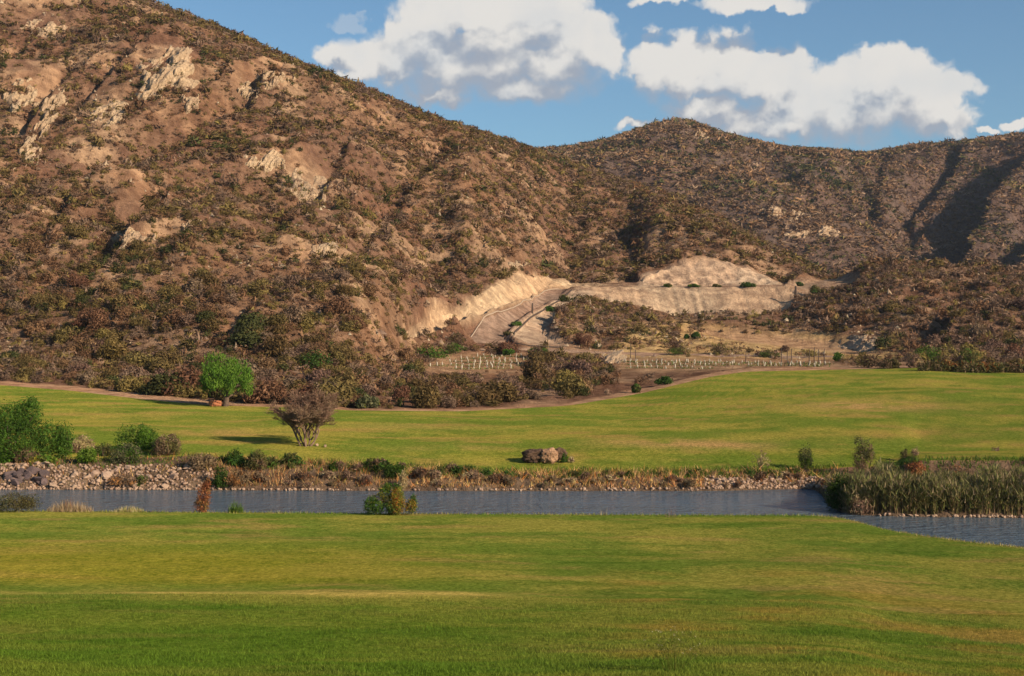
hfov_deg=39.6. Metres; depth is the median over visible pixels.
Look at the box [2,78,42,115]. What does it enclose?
rock outcrop
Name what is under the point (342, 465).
bank clump
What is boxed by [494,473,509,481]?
bank clump
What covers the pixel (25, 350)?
hillside shrub
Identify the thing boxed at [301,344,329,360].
hillside shrub
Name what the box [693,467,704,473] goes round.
bank clump
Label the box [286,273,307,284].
hillside shrub
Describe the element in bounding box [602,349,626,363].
rock outcrop
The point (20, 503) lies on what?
shrub
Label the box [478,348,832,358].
dirt track
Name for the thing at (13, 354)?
hillside shrub
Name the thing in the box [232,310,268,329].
hillside shrub
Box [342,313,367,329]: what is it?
hillside shrub
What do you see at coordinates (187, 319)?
hillside shrub
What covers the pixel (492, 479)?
bank clump
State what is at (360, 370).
hillside shrub
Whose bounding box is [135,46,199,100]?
rock outcrop
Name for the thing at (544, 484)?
bank clump
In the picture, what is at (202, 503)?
rusty plant
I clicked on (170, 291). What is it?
hillside shrub
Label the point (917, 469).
dry shrub
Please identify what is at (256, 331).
hillside shrub
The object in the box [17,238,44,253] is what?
hillside shrub
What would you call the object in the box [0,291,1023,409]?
scrubland
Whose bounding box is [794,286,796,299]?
road post
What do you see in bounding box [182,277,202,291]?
hillside shrub
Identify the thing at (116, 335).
hillside shrub
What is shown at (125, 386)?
hillside shrub
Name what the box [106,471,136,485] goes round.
dry shrub
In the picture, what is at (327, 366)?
hillside shrub
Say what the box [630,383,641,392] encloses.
shrub
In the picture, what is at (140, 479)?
shrub
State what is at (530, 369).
hillside shrub
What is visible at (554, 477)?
bank clump
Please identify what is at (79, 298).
hillside shrub
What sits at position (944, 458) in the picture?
bank weeds
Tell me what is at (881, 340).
hillside shrub
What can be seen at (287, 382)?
hillside shrub
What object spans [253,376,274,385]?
hillside shrub
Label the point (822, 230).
rock outcrop
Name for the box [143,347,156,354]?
hillside shrub
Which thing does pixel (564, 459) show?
shrub
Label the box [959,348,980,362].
shrub
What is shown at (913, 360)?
shrub
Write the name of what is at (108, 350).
hillside shrub
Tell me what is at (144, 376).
hillside shrub
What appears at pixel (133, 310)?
hillside shrub
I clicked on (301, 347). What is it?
hillside shrub
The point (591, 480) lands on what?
bank clump
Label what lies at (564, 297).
shrub
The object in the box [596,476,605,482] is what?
bank clump
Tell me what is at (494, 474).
bank clump
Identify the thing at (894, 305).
hillside shrub
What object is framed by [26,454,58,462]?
shrub
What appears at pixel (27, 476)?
rubble stone
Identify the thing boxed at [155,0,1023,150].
sky
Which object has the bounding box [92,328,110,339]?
hillside shrub
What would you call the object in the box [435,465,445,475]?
bank clump
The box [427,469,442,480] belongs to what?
bank clump
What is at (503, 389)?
hillside shrub
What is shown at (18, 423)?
green bush
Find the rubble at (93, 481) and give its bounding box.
[0,463,1022,517]
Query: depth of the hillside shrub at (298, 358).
168.39 m
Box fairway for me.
[0,368,1023,471]
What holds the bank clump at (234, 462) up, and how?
on the pond bank
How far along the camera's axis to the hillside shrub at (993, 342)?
244.25 m
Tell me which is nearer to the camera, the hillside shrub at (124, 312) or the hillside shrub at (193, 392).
the hillside shrub at (193, 392)
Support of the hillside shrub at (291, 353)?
on the scrubland
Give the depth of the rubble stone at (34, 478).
84.70 m
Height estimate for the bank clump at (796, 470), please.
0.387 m
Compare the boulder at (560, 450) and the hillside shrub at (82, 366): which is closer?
the boulder at (560, 450)
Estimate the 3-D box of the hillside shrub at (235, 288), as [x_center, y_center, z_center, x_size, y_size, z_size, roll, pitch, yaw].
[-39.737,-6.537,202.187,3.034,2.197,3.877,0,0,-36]
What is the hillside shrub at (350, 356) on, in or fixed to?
on the scrubland
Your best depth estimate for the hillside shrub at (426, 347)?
218.16 m
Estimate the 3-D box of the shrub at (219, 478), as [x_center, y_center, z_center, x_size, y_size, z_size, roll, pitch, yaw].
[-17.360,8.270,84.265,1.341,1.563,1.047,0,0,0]
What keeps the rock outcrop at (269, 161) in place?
on the hillside at (646, 288)
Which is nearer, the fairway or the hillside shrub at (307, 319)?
the fairway
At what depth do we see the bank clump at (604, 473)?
86.45 m
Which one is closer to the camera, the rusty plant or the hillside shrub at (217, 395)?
the rusty plant
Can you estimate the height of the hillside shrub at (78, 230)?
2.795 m
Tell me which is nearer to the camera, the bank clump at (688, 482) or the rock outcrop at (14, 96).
the bank clump at (688, 482)
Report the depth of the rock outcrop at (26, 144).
315.24 m
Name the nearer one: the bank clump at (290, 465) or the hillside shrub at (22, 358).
the bank clump at (290, 465)
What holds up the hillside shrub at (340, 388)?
on the scrubland
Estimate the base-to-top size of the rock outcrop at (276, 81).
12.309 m
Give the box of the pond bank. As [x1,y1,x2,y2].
[0,456,1023,517]
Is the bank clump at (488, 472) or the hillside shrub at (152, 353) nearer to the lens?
the bank clump at (488, 472)
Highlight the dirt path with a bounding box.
[0,366,1020,410]
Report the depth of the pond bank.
84.58 m
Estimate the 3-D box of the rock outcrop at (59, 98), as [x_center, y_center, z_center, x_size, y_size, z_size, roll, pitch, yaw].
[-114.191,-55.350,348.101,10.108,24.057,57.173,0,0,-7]
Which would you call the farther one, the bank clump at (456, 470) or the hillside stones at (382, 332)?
the hillside stones at (382, 332)
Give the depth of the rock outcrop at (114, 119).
351.82 m
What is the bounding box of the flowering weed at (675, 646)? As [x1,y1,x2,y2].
[643,628,704,670]
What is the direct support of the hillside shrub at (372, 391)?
on the scrubland
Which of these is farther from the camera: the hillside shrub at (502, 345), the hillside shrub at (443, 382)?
the hillside shrub at (502, 345)
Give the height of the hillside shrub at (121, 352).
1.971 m
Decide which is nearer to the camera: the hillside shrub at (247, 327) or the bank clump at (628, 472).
the bank clump at (628, 472)
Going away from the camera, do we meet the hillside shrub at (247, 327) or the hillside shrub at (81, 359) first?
the hillside shrub at (81, 359)
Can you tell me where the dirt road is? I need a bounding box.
[468,288,570,344]
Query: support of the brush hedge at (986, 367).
on the fairway
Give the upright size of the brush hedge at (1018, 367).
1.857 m
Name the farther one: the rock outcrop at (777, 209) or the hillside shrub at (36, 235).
the rock outcrop at (777, 209)
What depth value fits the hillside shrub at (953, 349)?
225.87 m
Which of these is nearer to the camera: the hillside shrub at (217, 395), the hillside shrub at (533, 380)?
the hillside shrub at (217, 395)
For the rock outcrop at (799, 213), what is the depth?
817.63 m
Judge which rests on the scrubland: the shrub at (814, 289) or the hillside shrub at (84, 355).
the hillside shrub at (84, 355)
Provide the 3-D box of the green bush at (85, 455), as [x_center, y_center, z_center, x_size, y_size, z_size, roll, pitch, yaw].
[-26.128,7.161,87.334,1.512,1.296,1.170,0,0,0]
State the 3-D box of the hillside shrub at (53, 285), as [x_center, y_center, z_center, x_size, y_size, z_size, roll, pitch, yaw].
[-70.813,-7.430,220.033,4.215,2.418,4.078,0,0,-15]
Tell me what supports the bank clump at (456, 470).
on the pond bank
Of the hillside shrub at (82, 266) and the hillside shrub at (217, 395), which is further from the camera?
the hillside shrub at (82, 266)
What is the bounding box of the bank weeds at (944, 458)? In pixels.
[0,451,1023,481]
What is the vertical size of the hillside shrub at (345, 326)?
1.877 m
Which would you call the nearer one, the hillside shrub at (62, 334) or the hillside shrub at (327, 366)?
the hillside shrub at (327, 366)
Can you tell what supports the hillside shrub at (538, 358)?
on the scrubland
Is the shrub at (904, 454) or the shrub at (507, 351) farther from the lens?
the shrub at (507, 351)
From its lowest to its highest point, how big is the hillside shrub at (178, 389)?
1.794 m
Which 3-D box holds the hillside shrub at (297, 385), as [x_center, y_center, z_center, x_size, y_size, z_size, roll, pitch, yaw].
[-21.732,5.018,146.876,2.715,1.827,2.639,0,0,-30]
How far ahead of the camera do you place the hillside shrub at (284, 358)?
169.02 m
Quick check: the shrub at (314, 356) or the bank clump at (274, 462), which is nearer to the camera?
the bank clump at (274, 462)
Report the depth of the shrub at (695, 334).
278.16 m
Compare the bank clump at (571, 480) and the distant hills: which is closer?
the bank clump at (571, 480)
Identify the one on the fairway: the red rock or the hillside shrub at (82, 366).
the red rock
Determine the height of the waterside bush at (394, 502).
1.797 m
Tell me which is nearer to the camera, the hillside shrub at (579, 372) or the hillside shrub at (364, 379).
the hillside shrub at (364, 379)
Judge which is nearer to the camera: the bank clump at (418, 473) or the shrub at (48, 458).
the bank clump at (418, 473)
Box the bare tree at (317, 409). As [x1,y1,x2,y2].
[262,388,347,446]
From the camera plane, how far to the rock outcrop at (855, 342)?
268.46 m
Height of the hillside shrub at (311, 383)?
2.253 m
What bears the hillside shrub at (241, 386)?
on the scrubland
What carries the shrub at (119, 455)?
on the pond bank
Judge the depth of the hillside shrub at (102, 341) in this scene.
181.40 m
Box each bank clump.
[216,455,225,461]
[224,448,244,460]
[225,453,245,465]
[250,470,270,481]
[266,456,279,466]
[280,452,305,464]
[282,480,293,484]
[288,462,294,468]
[293,471,311,480]
[301,482,312,487]
[318,470,336,478]
[327,461,337,469]
[327,481,336,485]
[336,462,346,470]
[341,468,356,479]
[349,463,363,470]
[358,474,372,481]
[361,458,383,468]
[361,477,372,484]
[371,459,395,471]
[373,457,386,468]
[410,466,430,478]
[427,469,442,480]
[429,479,445,485]
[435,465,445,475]
[447,461,458,471]
[448,465,466,473]
[460,471,485,480]
[461,465,471,471]
[480,468,492,476]
[487,472,501,482]
[488,475,500,483]
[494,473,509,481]
[501,475,515,483]
[502,470,513,476]
[538,481,549,487]
[546,474,557,481]
[565,477,577,482]
[569,470,579,476]
[580,471,590,479]
[586,478,596,483]
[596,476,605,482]
[601,469,612,475]
[604,474,615,480]
[616,470,624,476]
[625,470,636,476]
[667,475,677,481]
[681,478,697,486]
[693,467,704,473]
[734,480,743,486]
[754,471,766,480]
[779,471,793,479]
[788,468,802,472]
[794,472,801,477]
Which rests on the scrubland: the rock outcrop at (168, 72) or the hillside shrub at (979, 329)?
the hillside shrub at (979, 329)
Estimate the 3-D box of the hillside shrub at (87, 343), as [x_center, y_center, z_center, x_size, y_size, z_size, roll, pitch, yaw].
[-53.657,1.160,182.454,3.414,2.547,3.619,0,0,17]
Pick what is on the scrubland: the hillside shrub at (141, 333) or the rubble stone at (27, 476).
the hillside shrub at (141, 333)
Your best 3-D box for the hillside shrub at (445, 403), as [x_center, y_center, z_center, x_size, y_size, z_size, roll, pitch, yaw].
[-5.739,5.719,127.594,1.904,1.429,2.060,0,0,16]
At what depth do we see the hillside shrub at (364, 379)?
150.74 m
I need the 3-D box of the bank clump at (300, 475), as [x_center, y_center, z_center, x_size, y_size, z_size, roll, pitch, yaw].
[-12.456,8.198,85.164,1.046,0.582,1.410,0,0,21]
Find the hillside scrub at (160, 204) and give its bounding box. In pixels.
[0,0,1023,408]
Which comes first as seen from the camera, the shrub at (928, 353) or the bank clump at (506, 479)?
the bank clump at (506, 479)
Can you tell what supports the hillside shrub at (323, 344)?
on the scrubland
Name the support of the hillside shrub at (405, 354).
on the scrubland
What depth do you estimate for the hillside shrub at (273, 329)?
179.35 m
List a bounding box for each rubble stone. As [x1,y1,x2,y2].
[4,475,15,480]
[10,478,23,485]
[12,471,22,477]
[22,473,31,480]
[26,466,40,474]
[31,476,44,482]
[39,469,49,476]
[40,478,47,484]
[90,469,101,477]
[101,471,111,477]
[161,483,168,488]
[169,473,177,478]
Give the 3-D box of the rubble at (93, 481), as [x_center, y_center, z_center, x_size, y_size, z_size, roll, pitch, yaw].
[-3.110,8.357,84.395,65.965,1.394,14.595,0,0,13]
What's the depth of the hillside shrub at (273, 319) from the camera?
181.33 m
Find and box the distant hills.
[572,126,1023,273]
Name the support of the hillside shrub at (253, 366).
on the scrubland
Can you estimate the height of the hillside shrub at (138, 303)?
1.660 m
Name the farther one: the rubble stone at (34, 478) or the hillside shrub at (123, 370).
the hillside shrub at (123, 370)
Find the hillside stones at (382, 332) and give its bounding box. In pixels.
[0,0,1017,364]
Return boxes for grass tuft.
[45,499,92,511]
[114,505,143,511]
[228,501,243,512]
[526,462,560,464]
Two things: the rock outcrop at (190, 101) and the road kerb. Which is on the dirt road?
the road kerb
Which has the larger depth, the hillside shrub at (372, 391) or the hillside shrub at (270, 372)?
the hillside shrub at (270, 372)
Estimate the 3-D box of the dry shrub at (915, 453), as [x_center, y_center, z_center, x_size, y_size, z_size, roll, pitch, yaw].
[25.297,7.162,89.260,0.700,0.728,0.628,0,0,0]
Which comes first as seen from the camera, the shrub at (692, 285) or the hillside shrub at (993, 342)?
the hillside shrub at (993, 342)
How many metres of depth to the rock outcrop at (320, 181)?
305.94 m
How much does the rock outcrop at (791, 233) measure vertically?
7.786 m
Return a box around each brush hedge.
[916,360,967,371]
[953,360,1005,372]
[988,361,1023,372]
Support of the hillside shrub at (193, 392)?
on the scrubland
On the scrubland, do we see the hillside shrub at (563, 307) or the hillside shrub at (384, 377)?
the hillside shrub at (384, 377)
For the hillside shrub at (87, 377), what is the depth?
150.41 m
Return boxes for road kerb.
[470,289,565,336]
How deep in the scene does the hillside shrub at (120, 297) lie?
197.07 m
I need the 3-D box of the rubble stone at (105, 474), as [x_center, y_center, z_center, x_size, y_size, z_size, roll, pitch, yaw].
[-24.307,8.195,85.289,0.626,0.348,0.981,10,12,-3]
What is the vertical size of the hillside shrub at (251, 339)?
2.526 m
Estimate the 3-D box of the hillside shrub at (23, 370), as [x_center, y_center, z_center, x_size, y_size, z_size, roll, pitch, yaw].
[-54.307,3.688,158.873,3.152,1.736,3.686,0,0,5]
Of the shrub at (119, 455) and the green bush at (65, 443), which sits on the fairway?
the green bush at (65, 443)
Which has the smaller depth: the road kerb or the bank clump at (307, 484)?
the bank clump at (307, 484)
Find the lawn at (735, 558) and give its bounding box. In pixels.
[0,511,1023,675]
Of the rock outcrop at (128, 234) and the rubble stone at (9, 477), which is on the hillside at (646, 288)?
the rock outcrop at (128, 234)
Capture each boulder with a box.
[521,448,542,462]
[540,447,557,463]
[555,447,567,460]
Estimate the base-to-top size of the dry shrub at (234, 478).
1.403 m
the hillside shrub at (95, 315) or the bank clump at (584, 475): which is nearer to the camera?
the bank clump at (584, 475)
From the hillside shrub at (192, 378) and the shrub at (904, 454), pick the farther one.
the hillside shrub at (192, 378)
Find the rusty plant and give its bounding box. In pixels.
[193,476,211,511]
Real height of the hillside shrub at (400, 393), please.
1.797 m
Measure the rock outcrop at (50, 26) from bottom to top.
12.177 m
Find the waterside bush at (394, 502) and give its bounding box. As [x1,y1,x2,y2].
[362,481,418,514]
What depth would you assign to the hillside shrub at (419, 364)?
183.00 m
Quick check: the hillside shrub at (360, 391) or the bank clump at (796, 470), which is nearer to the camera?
the bank clump at (796, 470)
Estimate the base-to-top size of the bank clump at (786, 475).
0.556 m
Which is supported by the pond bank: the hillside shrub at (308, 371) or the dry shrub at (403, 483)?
the dry shrub at (403, 483)
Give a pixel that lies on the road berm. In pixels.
(526, 321)
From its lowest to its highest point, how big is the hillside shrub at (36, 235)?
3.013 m
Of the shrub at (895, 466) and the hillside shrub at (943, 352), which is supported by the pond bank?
the shrub at (895, 466)
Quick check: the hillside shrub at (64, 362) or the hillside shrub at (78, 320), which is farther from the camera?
the hillside shrub at (78, 320)
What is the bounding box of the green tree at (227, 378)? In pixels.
[197,352,255,406]
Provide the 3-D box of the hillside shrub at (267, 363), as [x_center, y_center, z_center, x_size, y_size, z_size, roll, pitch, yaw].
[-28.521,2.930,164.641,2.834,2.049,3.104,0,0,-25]
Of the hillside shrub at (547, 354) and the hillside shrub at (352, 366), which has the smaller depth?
the hillside shrub at (352, 366)
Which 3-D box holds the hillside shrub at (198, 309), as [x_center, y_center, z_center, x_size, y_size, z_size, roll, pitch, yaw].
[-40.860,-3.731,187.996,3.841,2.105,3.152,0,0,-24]
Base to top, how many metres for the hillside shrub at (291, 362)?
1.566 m
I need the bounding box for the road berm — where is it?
[511,289,572,347]
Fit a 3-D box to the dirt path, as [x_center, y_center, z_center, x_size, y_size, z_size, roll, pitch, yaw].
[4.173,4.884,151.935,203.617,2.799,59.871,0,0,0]
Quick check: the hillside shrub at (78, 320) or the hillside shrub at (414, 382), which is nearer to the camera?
the hillside shrub at (414, 382)
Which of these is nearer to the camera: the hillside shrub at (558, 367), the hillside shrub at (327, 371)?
the hillside shrub at (327, 371)
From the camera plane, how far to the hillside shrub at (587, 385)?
145.98 m
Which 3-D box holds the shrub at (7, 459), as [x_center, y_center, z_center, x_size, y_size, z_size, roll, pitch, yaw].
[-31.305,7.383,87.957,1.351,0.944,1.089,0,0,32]
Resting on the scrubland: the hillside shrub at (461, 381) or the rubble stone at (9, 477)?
the hillside shrub at (461, 381)
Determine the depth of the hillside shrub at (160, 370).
150.08 m
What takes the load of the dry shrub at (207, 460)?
on the pond bank
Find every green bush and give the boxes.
[0,392,62,461]
[51,420,75,458]
[75,444,97,462]
[113,422,160,451]
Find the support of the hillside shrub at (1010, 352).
on the scrubland
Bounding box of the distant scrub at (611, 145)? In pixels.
[533,116,1023,274]
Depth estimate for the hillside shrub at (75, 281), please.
209.49 m
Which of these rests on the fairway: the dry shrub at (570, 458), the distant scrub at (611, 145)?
the dry shrub at (570, 458)
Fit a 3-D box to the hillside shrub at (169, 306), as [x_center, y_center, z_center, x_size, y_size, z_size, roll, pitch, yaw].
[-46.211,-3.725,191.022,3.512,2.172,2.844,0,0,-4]
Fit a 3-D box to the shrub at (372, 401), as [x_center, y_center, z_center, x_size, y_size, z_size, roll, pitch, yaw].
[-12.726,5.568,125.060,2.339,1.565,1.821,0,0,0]
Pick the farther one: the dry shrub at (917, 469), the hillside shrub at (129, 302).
the hillside shrub at (129, 302)
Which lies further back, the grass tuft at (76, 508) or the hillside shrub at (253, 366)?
the hillside shrub at (253, 366)
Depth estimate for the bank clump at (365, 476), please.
84.58 m
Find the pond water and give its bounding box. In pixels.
[0,489,1023,546]
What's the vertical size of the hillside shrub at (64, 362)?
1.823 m
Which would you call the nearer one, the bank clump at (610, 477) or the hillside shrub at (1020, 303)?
the bank clump at (610, 477)
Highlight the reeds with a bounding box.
[820,456,1023,515]
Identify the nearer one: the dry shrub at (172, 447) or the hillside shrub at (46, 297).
the dry shrub at (172, 447)
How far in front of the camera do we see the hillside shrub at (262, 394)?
129.26 m
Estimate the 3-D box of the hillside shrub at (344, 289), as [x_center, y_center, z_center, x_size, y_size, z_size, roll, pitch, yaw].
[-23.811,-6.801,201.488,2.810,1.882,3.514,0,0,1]
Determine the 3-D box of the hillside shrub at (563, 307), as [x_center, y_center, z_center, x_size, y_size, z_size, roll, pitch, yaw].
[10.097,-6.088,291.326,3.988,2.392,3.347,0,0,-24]
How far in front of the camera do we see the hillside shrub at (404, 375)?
169.35 m
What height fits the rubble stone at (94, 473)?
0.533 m
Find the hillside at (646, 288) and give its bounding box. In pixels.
[0,0,1023,344]
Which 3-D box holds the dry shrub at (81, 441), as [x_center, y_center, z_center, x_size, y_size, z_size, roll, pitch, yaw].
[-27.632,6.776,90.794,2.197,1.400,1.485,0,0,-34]
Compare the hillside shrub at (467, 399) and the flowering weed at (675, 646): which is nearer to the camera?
the flowering weed at (675, 646)
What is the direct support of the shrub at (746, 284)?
on the hillside at (646, 288)
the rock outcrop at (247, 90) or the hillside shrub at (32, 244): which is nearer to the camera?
the hillside shrub at (32, 244)
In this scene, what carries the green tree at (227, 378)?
on the fairway
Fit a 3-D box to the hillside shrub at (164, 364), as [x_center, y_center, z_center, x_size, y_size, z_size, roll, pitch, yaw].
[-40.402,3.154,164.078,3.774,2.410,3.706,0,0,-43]
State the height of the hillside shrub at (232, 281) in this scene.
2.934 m
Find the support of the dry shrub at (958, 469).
on the pond bank
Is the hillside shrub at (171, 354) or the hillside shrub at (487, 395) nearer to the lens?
the hillside shrub at (487, 395)
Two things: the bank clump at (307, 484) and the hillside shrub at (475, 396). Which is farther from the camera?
the hillside shrub at (475, 396)
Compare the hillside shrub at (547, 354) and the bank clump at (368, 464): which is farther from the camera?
the hillside shrub at (547, 354)
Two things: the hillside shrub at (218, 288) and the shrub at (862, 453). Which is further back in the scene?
the hillside shrub at (218, 288)
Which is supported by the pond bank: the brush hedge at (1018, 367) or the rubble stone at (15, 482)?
the rubble stone at (15, 482)
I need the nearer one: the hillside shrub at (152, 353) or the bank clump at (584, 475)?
the bank clump at (584, 475)
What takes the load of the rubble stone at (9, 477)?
on the pond bank
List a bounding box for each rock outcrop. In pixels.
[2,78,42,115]
[12,134,41,170]
[21,19,72,41]
[33,84,67,140]
[80,99,128,126]
[110,227,155,249]
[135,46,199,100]
[180,90,199,113]
[181,219,201,230]
[237,81,258,102]
[243,149,285,171]
[254,70,295,90]
[278,168,332,206]
[310,238,337,257]
[507,260,529,267]
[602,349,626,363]
[693,129,708,139]
[758,205,786,218]
[784,228,805,237]
[789,209,810,224]
[792,226,840,237]
[838,334,876,351]
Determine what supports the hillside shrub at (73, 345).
on the scrubland
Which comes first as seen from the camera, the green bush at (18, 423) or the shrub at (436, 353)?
the green bush at (18, 423)
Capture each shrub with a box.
[0,350,20,362]
[0,356,16,366]
[0,450,12,462]
[0,491,42,511]
[1,197,20,207]
[4,300,23,311]
[10,352,33,365]
[12,356,47,371]
[13,446,42,461]
[14,363,41,378]
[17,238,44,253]
[19,351,37,358]
[20,231,43,244]
[20,346,36,353]
[24,320,46,335]
[24,362,41,370]
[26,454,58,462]
[28,296,52,309]
[31,292,49,302]
[43,283,62,295]
[48,293,72,304]
[50,323,79,342]
[57,357,75,370]
[61,338,86,355]
[65,221,89,236]
[65,271,91,287]
[67,434,96,452]
[68,360,92,374]
[69,356,91,367]
[71,309,95,327]
[72,294,91,306]
[74,259,102,272]
[74,369,97,384]
[76,349,92,358]
[78,306,108,327]
[82,337,100,355]
[86,338,104,352]
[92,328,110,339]
[95,338,127,359]
[95,442,115,455]
[97,366,121,380]
[99,277,123,294]
[103,374,119,386]
[104,330,130,345]
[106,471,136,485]
[109,297,136,310]
[110,293,135,310]
[110,442,144,463]
[111,306,132,320]
[113,346,131,358]
[114,373,146,392]
[118,248,133,259]
[119,349,152,366]
[119,364,148,376]
[120,363,143,371]
[120,366,149,379]
[121,305,140,316]
[122,289,145,299]
[128,238,145,252]
[128,314,149,325]
[128,325,150,339]
[135,298,157,308]
[135,474,148,485]
[137,371,188,395]
[139,375,154,381]
[141,349,173,362]
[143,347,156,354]
[144,356,175,372]
[150,432,183,455]
[152,344,187,364]
[153,368,172,376]
[156,303,178,316]
[158,285,176,300]
[160,308,186,325]
[161,364,202,395]
[162,284,181,294]
[168,293,188,303]
[171,381,191,396]
[174,311,197,326]
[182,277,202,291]
[182,383,202,397]
[184,453,216,469]
[186,361,201,368]
[188,302,217,314]
[190,265,212,277]
[193,309,217,321]
[195,271,220,284]
[199,318,219,331]
[201,282,223,297]
[210,464,227,488]
[212,389,244,401]
[213,374,256,395]
[220,277,243,286]
[223,330,261,349]
[223,351,238,356]
[223,464,253,485]
[224,356,260,378]
[230,285,242,292]
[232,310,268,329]
[233,321,264,336]
[238,325,266,340]
[241,355,257,368]
[242,378,290,404]
[244,449,269,469]
[245,277,271,293]
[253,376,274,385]
[254,366,280,378]
[255,355,276,369]
[260,331,276,342]
[262,334,291,356]
[264,312,288,324]
[266,321,291,333]
[276,353,294,362]
[279,347,300,358]
[279,376,298,386]
[280,303,306,323]
[285,358,298,368]
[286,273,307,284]
[287,380,319,403]
[291,312,314,325]
[291,378,309,389]
[293,343,310,353]
[293,352,314,364]
[299,332,326,344]
[300,346,332,369]
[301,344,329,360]
[302,369,331,382]
[305,280,329,289]
[305,369,321,375]
[308,341,328,350]
[308,372,359,407]
[308,378,336,388]
[310,286,325,298]
[313,361,334,369]
[316,368,332,375]
[323,295,352,313]
[323,338,353,359]
[323,371,361,388]
[330,350,344,364]
[332,369,375,385]
[333,268,350,279]
[333,347,360,364]
[333,365,352,372]
[334,283,352,295]
[338,318,361,331]
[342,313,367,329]
[347,361,363,370]
[348,394,366,406]
[351,366,367,375]
[352,385,365,395]
[354,393,380,408]
[362,384,376,395]
[363,283,378,294]
[379,374,395,386]
[381,462,407,478]
[390,383,410,401]
[397,347,415,361]
[398,360,426,373]
[398,470,408,490]
[400,369,421,382]
[403,363,419,372]
[404,383,415,393]
[405,377,430,386]
[406,386,422,401]
[411,383,442,408]
[413,345,451,358]
[417,343,443,359]
[426,376,446,388]
[432,372,453,384]
[439,395,456,408]
[442,382,463,393]
[444,342,463,353]
[446,332,465,344]
[453,374,473,387]
[454,372,480,383]
[455,393,481,406]
[461,390,478,398]
[467,385,501,405]
[476,379,522,402]
[497,340,520,353]
[502,330,513,334]
[502,348,513,354]
[508,380,529,398]
[510,321,522,325]
[517,359,550,379]
[521,377,543,388]
[523,390,542,399]
[525,350,543,361]
[531,353,545,362]
[542,351,557,361]
[545,306,555,311]
[546,371,556,378]
[550,368,577,389]
[552,361,572,371]
[553,303,568,312]
[555,375,586,395]
[558,294,569,301]
[560,452,568,462]
[566,358,595,374]
[568,455,574,461]
[570,368,584,376]
[571,375,592,392]
[573,331,594,344]
[574,352,593,361]
[588,369,610,381]
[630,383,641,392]
[653,376,672,384]
[665,346,693,354]
[687,284,700,286]
[691,331,700,338]
[710,343,728,353]
[739,281,756,286]
[753,449,774,468]
[759,349,780,357]
[780,345,789,351]
[797,442,813,468]
[808,284,821,293]
[824,470,849,511]
[832,352,845,361]
[849,495,875,514]
[851,435,875,471]
[857,354,883,367]
[871,458,904,474]
[872,336,891,347]
[880,358,900,368]
[881,299,902,312]
[900,448,907,457]
[904,460,927,476]
[906,353,922,367]
[911,448,919,455]
[914,343,942,360]
[925,334,940,344]
[930,349,948,356]
[940,343,957,353]
[943,464,971,474]
[946,333,970,345]
[958,342,985,358]
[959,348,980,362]
[967,320,987,336]
[985,338,1004,349]
[1002,343,1023,355]
[1003,349,1021,360]
[1011,295,1023,309]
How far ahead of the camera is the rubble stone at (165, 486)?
84.25 m
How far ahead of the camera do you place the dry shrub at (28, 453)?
87.56 m
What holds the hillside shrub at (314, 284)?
on the hillside at (646, 288)
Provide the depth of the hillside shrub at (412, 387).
141.96 m
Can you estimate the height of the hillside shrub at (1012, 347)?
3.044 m
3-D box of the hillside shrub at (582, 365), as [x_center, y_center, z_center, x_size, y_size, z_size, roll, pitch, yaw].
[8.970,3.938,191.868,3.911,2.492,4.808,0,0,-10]
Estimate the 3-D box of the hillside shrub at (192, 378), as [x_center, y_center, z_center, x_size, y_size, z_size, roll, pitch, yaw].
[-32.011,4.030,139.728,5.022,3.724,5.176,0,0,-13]
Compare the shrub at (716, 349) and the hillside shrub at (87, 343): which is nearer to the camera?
the hillside shrub at (87, 343)
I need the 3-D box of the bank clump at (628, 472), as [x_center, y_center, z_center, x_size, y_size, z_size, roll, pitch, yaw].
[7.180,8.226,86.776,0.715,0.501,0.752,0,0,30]
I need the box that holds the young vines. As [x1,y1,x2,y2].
[426,354,833,369]
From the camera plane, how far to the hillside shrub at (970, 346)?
222.65 m
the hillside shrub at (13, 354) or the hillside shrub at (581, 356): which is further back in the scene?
the hillside shrub at (581, 356)
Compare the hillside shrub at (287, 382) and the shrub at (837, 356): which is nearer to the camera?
the hillside shrub at (287, 382)
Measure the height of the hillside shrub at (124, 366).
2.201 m
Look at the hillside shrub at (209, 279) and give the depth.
212.89 m
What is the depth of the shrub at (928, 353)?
214.32 m
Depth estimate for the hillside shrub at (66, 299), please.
203.88 m
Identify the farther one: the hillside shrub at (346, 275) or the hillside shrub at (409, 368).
the hillside shrub at (346, 275)
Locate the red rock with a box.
[209,400,222,406]
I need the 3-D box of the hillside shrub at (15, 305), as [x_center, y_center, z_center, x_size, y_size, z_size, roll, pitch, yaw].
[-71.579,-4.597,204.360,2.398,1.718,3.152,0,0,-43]
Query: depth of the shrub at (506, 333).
266.60 m
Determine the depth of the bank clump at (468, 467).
86.72 m
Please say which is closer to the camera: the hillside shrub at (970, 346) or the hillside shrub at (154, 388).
the hillside shrub at (154, 388)

